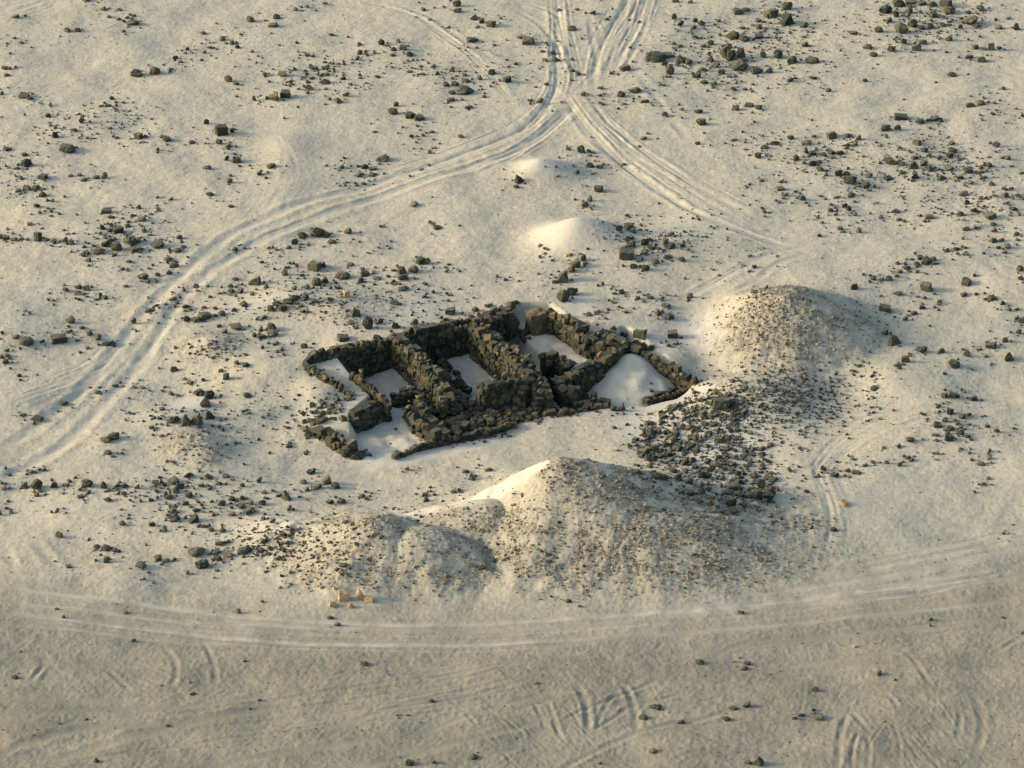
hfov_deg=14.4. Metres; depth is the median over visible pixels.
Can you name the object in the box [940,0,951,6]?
boulder
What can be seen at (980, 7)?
stone
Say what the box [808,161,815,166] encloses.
stone
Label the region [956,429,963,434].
stone
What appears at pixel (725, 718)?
stone
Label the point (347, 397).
stone
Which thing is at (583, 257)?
stone
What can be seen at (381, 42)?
stone
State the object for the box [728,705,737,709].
stone
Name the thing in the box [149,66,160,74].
boulder
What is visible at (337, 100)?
stone
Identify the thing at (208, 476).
stone
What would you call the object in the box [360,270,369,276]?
stone
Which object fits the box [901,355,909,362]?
stone
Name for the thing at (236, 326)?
stone
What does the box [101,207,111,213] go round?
stone
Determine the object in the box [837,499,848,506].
tan stone
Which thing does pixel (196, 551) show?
boulder
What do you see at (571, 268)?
stone
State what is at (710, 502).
stone
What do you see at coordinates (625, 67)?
stone
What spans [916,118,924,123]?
stone
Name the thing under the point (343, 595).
tan stone
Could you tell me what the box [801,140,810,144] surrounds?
stone
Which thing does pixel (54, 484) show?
stone
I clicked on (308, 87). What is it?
stone
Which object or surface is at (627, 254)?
boulder
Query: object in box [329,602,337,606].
tan stone
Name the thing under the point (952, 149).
stone
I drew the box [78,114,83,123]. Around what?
stone
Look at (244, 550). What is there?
boulder
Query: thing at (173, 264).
stone
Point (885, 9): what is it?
boulder
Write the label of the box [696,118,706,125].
boulder
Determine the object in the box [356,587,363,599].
tan stone
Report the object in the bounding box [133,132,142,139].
stone
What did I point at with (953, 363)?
boulder
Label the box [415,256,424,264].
stone
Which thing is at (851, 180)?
boulder
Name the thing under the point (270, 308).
stone
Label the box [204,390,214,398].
boulder
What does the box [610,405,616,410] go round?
stone
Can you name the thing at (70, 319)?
stone
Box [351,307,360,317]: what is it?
boulder
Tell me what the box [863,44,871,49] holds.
stone
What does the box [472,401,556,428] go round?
rubble
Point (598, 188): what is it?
stone
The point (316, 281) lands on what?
boulder
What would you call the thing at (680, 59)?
stone
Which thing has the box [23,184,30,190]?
stone
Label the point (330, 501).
stone
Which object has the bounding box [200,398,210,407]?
boulder
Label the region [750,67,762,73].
stone
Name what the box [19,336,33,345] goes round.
boulder
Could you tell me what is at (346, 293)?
tan stone
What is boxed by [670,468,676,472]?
stone
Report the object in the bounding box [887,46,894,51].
stone
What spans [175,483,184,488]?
stone
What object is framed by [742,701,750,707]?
stone
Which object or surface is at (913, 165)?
stone
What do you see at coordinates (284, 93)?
stone
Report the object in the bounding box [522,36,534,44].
boulder
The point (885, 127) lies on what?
stone
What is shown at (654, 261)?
stone
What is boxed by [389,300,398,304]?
stone
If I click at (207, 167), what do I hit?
stone
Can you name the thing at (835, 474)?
stone
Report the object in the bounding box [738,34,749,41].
boulder
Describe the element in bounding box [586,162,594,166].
stone
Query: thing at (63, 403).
stone
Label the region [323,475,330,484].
boulder
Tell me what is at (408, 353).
stone ruin
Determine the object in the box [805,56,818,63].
boulder
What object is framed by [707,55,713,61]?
stone
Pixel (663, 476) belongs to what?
stone
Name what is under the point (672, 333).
stone
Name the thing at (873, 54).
stone
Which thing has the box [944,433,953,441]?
stone
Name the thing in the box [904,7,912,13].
stone
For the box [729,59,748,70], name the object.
boulder
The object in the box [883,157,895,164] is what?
boulder
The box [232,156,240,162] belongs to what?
stone
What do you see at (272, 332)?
boulder
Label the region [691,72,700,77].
stone
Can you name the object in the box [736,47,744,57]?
boulder
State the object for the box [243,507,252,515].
stone
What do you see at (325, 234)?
stone
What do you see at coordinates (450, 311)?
stone
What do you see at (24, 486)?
stone
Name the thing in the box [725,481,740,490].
boulder
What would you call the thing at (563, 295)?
boulder
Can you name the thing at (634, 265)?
stone
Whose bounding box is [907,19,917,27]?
boulder
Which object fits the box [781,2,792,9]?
boulder
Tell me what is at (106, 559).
stone
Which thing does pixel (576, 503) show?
mound gravel
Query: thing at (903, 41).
stone
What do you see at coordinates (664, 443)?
stone
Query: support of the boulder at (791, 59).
on the ground
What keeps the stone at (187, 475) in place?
on the ground
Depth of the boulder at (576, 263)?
158.81 m
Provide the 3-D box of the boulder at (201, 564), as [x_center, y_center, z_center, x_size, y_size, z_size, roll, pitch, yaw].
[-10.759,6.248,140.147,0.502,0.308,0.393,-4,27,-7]
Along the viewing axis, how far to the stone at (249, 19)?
182.24 m
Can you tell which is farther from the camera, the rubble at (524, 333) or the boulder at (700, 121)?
the boulder at (700, 121)
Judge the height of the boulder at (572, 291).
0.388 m
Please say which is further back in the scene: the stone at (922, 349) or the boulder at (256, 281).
the boulder at (256, 281)
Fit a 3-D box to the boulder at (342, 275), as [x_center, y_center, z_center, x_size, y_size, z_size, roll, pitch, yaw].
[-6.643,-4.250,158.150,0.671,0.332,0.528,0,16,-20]
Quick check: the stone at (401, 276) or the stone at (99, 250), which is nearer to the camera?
the stone at (401, 276)
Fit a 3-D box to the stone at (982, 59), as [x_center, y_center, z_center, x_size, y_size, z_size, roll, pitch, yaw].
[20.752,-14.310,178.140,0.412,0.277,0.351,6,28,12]
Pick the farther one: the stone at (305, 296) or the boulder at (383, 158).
the boulder at (383, 158)
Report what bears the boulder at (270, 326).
on the ground
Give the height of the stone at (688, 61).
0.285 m
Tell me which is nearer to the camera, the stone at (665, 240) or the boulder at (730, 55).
the stone at (665, 240)
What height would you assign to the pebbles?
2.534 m
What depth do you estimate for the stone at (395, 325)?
154.13 m
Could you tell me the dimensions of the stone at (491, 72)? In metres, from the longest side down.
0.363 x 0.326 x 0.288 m
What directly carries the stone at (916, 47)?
on the ground
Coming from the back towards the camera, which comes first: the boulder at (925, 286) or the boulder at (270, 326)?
the boulder at (925, 286)
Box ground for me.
[0,0,1023,767]
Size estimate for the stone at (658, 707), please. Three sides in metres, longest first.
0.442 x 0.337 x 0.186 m
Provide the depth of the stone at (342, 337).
153.18 m
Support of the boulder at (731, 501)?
on the ground
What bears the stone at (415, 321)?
on the ground
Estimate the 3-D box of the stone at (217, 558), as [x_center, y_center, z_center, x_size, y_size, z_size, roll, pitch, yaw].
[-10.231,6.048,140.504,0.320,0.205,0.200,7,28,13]
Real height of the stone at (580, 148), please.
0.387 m
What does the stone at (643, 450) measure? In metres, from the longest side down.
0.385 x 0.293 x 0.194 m
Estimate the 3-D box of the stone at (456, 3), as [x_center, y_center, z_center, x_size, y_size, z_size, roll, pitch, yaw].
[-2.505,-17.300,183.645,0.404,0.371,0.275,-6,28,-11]
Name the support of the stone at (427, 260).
on the ground
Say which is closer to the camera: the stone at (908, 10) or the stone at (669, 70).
the stone at (669, 70)
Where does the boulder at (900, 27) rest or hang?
on the ground
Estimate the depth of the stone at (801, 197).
164.65 m
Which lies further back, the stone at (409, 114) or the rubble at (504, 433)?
the stone at (409, 114)
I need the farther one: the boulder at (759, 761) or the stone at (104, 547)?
the stone at (104, 547)
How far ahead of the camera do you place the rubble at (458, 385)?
152.35 m
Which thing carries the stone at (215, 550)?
on the ground
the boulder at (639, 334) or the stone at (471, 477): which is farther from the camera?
the boulder at (639, 334)
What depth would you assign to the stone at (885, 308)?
155.97 m
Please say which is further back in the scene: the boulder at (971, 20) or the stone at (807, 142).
the boulder at (971, 20)
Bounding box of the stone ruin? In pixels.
[302,306,698,459]
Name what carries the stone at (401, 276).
on the ground
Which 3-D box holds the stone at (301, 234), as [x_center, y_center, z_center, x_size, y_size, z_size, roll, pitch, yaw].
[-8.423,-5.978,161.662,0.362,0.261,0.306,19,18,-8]
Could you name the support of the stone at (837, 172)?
on the ground
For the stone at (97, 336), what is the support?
on the ground
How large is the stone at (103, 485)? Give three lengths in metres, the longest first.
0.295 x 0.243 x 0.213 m
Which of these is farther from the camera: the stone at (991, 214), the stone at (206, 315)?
the stone at (991, 214)
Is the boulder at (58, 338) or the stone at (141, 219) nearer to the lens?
the boulder at (58, 338)
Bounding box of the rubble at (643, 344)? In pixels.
[595,323,654,350]
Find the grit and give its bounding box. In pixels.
[0,0,1023,587]
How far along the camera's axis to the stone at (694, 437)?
148.21 m
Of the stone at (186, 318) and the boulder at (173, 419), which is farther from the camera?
the stone at (186, 318)
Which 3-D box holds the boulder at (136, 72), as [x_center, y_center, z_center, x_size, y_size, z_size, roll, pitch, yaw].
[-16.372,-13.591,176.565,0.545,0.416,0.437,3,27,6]
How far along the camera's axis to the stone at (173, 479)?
145.02 m
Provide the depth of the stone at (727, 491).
143.10 m
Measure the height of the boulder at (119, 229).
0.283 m
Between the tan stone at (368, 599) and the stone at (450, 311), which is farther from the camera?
the stone at (450, 311)
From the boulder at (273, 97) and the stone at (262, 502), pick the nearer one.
the stone at (262, 502)
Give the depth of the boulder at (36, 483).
144.83 m
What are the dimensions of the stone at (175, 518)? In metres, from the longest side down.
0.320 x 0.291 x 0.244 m
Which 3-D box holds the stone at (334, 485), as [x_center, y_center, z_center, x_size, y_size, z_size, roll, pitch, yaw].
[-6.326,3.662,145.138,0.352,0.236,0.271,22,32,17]
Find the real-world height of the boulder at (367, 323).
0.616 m
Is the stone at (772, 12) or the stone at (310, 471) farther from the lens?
the stone at (772, 12)
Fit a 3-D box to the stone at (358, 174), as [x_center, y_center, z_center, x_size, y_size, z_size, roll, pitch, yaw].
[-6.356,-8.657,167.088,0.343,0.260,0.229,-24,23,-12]
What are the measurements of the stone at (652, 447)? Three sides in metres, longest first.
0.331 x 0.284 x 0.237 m
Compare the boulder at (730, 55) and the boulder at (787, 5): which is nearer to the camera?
the boulder at (730, 55)
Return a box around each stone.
[20,481,27,488]
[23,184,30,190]
[32,185,40,190]
[33,232,41,241]
[38,173,47,179]
[50,481,57,487]
[51,132,58,137]
[59,400,68,405]
[65,315,74,322]
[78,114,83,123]
[93,248,104,253]
[95,333,101,339]
[100,544,110,551]
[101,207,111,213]
[101,241,108,246]
[101,481,106,488]
[103,556,109,562]
[130,246,142,251]
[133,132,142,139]
[137,216,145,221]
[162,135,170,141]
[165,494,172,499]
[167,476,179,483]
[169,262,178,267]
[170,366,178,371]
[170,507,176,513]
[172,515,180,521]
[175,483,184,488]
[183,315,189,321]
[183,472,191,477]
[184,491,192,498]
[188,513,198,523]
[191,316,200,322]
[198,311,211,320]
[202,165,210,169]
[205,410,214,419]
[205,474,212,478]
[212,548,219,553]
[214,555,221,560]
[215,541,224,544]
[217,499,225,505]
[223,373,228,379]
[223,552,232,556]
[224,75,231,81]
[228,496,235,500]
[230,322,241,329]
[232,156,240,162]
[239,300,246,306]
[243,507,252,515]
[246,16,253,21]
[258,500,265,505]
[267,305,273,311]
[278,70,286,76]
[280,89,289,97]
[289,295,298,300]
[298,232,305,238]
[303,293,308,300]
[305,84,312,89]
[306,468,315,474]
[312,484,321,489]
[320,79,330,84]
[320,231,330,237]
[321,276,328,283]
[325,499,333,503]
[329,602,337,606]
[331,482,339,488]
[333,97,341,103]
[337,333,348,341]
[337,498,345,502]
[338,590,349,601]
[343,290,349,297]
[343,395,350,400]
[344,228,351,233]
[354,171,361,176]
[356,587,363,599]
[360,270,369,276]
[360,661,368,665]
[364,596,373,602]
[378,39,384,44]
[388,107,397,114]
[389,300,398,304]
[392,322,398,328]
[397,266,406,273]
[397,274,408,279]
[398,285,407,290]
[405,111,415,118]
[406,759,413,765]
[410,318,418,324]
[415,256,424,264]
[423,257,430,263]
[445,306,455,315]
[453,0,460,6]
[466,37,478,42]
[468,473,475,480]
[470,14,478,19]
[479,564,486,568]
[485,20,495,27]
[488,69,495,74]
[503,75,510,82]
[514,174,523,183]
[567,264,574,272]
[577,145,584,153]
[580,254,585,260]
[581,201,587,207]
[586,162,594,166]
[594,185,602,192]
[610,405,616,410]
[616,225,622,230]
[618,405,625,410]
[619,63,630,71]
[624,222,633,229]
[627,239,634,246]
[630,263,637,268]
[637,447,648,453]
[638,714,647,719]
[641,239,649,244]
[641,265,649,270]
[649,704,661,710]
[650,445,658,449]
[651,258,658,263]
[652,472,659,479]
[660,474,667,479]
[661,52,673,57]
[661,440,670,445]
[662,237,668,243]
[666,66,673,74]
[667,329,677,338]
[669,242,675,248]
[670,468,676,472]
[675,474,680,479]
[676,54,684,63]
[679,455,687,465]
[685,59,692,64]
[688,490,694,495]
[690,434,699,440]
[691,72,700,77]
[697,471,705,477]
[705,472,711,477]
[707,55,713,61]
[707,500,713,505]
[708,494,715,499]
[709,464,715,470]
[714,435,722,442]
[718,69,724,74]
[722,716,730,720]
[723,489,733,494]
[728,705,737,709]
[730,410,735,416]
[732,8,742,14]
[734,470,741,475]
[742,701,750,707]
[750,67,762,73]
[754,152,760,157]
[767,8,778,17]
[768,476,776,481]
[774,51,782,58]
[797,195,805,200]
[800,22,808,27]
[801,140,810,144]
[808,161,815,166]
[812,713,822,720]
[826,131,835,139]
[831,472,839,476]
[834,169,842,175]
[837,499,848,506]
[847,30,857,33]
[851,284,857,289]
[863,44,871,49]
[863,182,870,187]
[869,51,877,56]
[874,26,882,32]
[879,303,890,312]
[880,124,890,130]
[883,328,887,334]
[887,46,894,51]
[893,291,902,294]
[900,39,907,43]
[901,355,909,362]
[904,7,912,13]
[905,0,915,3]
[906,437,914,442]
[909,160,917,168]
[912,42,921,50]
[914,346,926,353]
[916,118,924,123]
[919,39,926,44]
[920,160,927,165]
[926,165,933,171]
[937,175,946,180]
[944,425,954,430]
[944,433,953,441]
[945,36,952,40]
[946,152,953,157]
[947,408,953,414]
[948,147,957,152]
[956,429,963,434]
[961,277,971,286]
[962,167,972,173]
[963,350,969,356]
[965,102,975,107]
[976,4,984,11]
[977,56,986,62]
[984,210,995,219]
[985,341,996,348]
[988,42,994,50]
[989,238,997,242]
[1013,23,1019,29]
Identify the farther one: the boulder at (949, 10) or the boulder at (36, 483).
the boulder at (949, 10)
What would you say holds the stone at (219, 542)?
on the ground
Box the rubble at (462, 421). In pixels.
[429,392,517,435]
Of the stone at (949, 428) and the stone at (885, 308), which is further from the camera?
the stone at (885, 308)
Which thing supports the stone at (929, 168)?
on the ground
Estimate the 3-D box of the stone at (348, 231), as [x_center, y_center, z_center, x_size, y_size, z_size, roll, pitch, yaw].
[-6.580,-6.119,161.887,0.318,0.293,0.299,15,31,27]
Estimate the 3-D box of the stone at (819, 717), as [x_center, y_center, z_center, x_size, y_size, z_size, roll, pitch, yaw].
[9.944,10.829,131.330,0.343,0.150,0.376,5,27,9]
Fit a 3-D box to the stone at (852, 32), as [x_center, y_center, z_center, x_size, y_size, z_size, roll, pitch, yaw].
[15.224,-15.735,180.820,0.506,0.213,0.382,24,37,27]
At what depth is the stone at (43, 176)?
166.69 m
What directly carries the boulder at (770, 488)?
on the ground
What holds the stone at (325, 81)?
on the ground
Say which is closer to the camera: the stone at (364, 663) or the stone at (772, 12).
the stone at (364, 663)
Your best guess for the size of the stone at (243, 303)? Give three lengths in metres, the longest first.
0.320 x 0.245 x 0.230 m
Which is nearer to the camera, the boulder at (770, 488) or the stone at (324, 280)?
the boulder at (770, 488)
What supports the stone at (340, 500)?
on the ground
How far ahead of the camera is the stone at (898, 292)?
157.10 m
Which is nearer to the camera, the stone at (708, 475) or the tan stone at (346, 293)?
the stone at (708, 475)
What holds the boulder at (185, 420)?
on the ground
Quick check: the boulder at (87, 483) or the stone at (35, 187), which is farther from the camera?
the stone at (35, 187)
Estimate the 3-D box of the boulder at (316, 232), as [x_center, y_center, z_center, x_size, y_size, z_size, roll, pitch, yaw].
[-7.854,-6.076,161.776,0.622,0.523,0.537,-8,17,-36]
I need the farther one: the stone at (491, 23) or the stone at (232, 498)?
the stone at (491, 23)
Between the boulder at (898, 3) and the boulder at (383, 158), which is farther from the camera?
the boulder at (898, 3)
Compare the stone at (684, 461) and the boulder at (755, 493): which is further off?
the stone at (684, 461)
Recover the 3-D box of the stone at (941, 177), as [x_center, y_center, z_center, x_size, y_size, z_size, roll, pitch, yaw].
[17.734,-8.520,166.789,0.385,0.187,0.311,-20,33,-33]
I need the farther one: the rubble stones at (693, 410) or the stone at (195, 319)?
the stone at (195, 319)
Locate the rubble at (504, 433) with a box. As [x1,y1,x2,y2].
[448,406,618,447]
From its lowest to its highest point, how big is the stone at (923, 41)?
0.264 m
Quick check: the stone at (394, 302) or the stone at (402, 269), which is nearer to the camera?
the stone at (394, 302)
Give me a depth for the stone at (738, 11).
183.05 m
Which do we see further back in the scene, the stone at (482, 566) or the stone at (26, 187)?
the stone at (26, 187)
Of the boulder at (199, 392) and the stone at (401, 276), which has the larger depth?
the stone at (401, 276)
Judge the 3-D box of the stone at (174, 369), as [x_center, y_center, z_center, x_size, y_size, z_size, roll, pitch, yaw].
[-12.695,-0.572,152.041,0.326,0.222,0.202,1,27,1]
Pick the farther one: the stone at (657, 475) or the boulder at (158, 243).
the boulder at (158, 243)
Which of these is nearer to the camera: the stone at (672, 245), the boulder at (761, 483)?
the boulder at (761, 483)
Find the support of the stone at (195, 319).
on the ground
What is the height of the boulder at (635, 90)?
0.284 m
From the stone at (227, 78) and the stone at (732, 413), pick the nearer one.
the stone at (732, 413)
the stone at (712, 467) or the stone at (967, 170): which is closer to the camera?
the stone at (712, 467)
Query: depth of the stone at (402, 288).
156.97 m
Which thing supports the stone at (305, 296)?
on the ground
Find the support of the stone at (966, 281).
on the ground
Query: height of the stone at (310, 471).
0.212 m
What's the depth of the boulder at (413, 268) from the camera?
158.45 m
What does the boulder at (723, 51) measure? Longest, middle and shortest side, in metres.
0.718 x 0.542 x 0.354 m
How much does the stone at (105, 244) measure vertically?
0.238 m
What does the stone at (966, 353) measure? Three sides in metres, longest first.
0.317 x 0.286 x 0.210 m
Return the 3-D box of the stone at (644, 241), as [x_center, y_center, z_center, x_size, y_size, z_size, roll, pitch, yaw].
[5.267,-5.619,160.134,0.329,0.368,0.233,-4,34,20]
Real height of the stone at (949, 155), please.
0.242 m
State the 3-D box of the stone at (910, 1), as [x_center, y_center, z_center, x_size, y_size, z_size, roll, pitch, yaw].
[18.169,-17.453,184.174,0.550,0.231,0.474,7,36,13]
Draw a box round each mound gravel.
[260,283,903,603]
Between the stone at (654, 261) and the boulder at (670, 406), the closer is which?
the boulder at (670, 406)
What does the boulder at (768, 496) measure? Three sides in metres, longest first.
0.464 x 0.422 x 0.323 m
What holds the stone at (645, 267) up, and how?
on the ground
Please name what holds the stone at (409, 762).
on the ground
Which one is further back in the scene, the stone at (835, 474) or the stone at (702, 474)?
the stone at (835, 474)
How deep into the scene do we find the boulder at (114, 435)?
147.64 m
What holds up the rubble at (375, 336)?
on the ground
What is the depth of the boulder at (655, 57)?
177.90 m
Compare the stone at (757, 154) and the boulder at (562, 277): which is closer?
the boulder at (562, 277)
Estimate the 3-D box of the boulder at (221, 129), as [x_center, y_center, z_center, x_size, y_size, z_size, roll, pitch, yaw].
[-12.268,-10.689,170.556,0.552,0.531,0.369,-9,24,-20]
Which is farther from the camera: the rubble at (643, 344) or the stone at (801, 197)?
the stone at (801, 197)
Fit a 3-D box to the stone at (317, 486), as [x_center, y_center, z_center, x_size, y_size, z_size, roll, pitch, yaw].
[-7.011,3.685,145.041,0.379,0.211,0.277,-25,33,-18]
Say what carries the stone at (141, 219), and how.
on the ground
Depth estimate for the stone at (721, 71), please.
176.59 m
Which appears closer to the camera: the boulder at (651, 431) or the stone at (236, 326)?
the boulder at (651, 431)
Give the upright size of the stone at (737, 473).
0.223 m
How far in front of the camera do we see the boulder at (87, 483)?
144.74 m
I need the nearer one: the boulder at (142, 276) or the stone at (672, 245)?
the boulder at (142, 276)
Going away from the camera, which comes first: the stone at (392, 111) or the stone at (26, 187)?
the stone at (26, 187)
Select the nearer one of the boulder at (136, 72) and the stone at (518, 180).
the stone at (518, 180)
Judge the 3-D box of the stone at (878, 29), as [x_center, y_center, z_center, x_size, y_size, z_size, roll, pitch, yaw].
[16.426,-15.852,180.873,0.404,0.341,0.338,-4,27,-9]
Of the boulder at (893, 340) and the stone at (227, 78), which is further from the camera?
the stone at (227, 78)
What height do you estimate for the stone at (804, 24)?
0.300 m
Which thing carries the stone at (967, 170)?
on the ground
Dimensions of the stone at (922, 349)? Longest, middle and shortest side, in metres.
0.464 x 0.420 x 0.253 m
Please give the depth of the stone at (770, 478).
145.01 m
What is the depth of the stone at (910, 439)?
147.44 m
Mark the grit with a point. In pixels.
(736, 428)
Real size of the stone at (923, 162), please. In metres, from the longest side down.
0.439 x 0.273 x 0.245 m
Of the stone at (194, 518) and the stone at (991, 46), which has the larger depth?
the stone at (991, 46)
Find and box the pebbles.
[0,0,1023,767]
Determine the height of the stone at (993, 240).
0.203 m
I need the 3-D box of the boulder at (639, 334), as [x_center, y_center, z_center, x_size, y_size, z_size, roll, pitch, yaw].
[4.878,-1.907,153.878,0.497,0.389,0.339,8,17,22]
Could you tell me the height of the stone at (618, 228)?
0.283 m
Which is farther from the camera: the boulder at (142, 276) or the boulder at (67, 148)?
the boulder at (67, 148)
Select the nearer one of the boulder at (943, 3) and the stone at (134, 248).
the stone at (134, 248)
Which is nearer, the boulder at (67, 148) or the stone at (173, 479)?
the stone at (173, 479)
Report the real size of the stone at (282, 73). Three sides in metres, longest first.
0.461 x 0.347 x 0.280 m
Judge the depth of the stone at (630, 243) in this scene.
159.97 m
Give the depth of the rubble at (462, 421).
149.76 m
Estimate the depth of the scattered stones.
160.97 m
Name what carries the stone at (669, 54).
on the ground
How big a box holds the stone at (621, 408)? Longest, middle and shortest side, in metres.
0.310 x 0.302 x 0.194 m
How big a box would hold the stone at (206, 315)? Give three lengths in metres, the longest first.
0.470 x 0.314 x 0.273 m
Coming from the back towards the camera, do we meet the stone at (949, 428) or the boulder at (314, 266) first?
the boulder at (314, 266)
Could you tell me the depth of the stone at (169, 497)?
143.96 m
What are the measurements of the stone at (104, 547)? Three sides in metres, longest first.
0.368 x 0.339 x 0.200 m
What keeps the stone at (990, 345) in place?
on the ground
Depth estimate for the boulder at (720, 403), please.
149.43 m
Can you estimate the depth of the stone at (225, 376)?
150.99 m
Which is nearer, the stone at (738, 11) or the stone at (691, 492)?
the stone at (691, 492)
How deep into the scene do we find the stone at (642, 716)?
131.26 m
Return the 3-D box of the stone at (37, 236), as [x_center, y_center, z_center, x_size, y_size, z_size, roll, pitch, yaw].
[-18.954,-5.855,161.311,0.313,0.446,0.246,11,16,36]
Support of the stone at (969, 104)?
on the ground
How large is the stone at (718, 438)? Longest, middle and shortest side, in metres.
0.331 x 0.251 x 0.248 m
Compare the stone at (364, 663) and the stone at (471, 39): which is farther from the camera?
the stone at (471, 39)
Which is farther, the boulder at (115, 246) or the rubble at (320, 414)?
the boulder at (115, 246)
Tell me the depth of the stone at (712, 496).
142.24 m
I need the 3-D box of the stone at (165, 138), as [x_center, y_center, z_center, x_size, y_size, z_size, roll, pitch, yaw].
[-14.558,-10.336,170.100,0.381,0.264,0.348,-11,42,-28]
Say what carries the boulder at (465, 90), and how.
on the ground
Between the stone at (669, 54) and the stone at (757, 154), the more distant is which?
the stone at (669, 54)
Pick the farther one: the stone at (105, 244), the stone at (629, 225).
the stone at (629, 225)
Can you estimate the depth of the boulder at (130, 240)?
160.80 m
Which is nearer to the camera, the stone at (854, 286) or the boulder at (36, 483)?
the boulder at (36, 483)
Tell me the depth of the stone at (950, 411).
149.27 m
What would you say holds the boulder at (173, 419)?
on the ground
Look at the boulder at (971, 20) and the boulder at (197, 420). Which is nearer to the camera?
the boulder at (197, 420)
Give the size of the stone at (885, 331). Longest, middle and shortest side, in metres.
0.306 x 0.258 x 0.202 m
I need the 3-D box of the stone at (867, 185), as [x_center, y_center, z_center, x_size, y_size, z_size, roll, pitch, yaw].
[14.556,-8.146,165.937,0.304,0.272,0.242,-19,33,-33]
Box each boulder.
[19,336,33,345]
[20,158,31,166]
[29,478,42,489]
[51,333,67,343]
[59,143,75,152]
[82,479,92,487]
[108,432,119,440]
[110,242,121,250]
[111,225,123,232]
[123,235,136,245]
[131,68,142,76]
[137,273,148,279]
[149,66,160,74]
[150,238,163,247]
[168,416,179,423]
[180,414,190,426]
[187,547,204,556]
[191,412,202,425]
[193,388,204,395]
[195,559,208,568]
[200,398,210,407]
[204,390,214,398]
[215,124,227,136]
[237,546,251,553]
[248,276,260,285]
[266,322,275,330]
[267,329,278,336]
[268,92,277,100]
[281,490,290,500]
[307,261,321,271]
[309,227,324,236]
[312,277,321,285]
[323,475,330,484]
[335,271,350,278]
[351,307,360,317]
[362,316,372,329]
[375,154,389,161]
[408,265,418,272]
[457,86,473,94]
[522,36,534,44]
[556,289,569,301]
[557,269,567,282]
[567,287,577,294]
[570,257,580,267]
[619,247,634,260]
[629,87,640,93]
[633,329,646,339]
[645,428,655,434]
[646,51,665,62]
[666,404,675,409]
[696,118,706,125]
[713,396,730,410]
[719,45,729,57]
[725,31,739,39]
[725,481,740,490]
[725,497,736,505]
[726,49,735,60]
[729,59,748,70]
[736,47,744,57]
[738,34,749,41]
[749,489,763,499]
[753,756,763,766]
[758,479,765,487]
[762,491,773,501]
[764,486,775,495]
[780,11,793,25]
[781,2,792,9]
[787,56,796,63]
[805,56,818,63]
[843,175,856,184]
[879,5,892,13]
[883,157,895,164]
[888,334,900,345]
[892,0,904,6]
[895,22,908,33]
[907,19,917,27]
[920,281,932,291]
[921,256,931,264]
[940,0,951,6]
[944,6,955,13]
[949,359,959,368]
[962,15,977,24]
[1005,352,1013,361]
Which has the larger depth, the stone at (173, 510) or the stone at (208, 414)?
the stone at (208, 414)
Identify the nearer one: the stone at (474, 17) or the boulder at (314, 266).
the boulder at (314, 266)
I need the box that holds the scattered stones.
[0,0,1023,764]
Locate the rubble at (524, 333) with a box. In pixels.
[484,300,530,342]
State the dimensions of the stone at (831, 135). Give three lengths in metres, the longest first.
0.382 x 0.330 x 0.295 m
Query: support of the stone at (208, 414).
on the ground
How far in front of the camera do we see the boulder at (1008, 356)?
152.77 m
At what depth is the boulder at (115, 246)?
160.39 m
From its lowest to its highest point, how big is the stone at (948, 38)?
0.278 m
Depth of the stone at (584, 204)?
164.14 m
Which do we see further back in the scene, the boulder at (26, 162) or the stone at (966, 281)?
the boulder at (26, 162)
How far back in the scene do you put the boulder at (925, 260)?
159.18 m
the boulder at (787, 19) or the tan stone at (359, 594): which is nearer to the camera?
the tan stone at (359, 594)
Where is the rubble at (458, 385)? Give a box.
[434,353,471,403]
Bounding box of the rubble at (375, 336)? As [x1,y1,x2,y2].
[338,307,499,353]
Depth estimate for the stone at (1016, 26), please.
181.17 m
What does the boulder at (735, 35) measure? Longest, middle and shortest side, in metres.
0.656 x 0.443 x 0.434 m
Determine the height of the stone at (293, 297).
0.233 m
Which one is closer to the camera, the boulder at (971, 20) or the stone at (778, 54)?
the stone at (778, 54)
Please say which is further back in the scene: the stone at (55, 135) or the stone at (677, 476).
the stone at (55, 135)
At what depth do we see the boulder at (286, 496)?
144.08 m
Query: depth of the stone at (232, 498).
143.96 m
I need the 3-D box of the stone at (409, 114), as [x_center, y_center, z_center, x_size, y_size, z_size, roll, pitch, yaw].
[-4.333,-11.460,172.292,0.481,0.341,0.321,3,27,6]
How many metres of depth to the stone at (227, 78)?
175.75 m
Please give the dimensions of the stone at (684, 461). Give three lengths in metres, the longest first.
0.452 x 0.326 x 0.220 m
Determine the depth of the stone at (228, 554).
140.60 m
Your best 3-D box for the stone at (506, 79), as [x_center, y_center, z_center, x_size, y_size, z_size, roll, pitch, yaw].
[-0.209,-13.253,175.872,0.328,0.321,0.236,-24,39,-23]
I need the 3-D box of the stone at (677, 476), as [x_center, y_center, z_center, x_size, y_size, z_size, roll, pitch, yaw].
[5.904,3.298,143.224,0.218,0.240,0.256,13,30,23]
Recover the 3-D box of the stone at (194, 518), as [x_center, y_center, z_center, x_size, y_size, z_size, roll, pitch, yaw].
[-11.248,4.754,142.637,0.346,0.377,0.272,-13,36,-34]
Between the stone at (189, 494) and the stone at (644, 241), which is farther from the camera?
the stone at (644, 241)
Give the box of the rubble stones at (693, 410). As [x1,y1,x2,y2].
[630,379,791,510]
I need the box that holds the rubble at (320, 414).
[297,396,342,438]
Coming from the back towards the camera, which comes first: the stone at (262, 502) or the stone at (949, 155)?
the stone at (949, 155)
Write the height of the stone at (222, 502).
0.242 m
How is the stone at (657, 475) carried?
on the ground

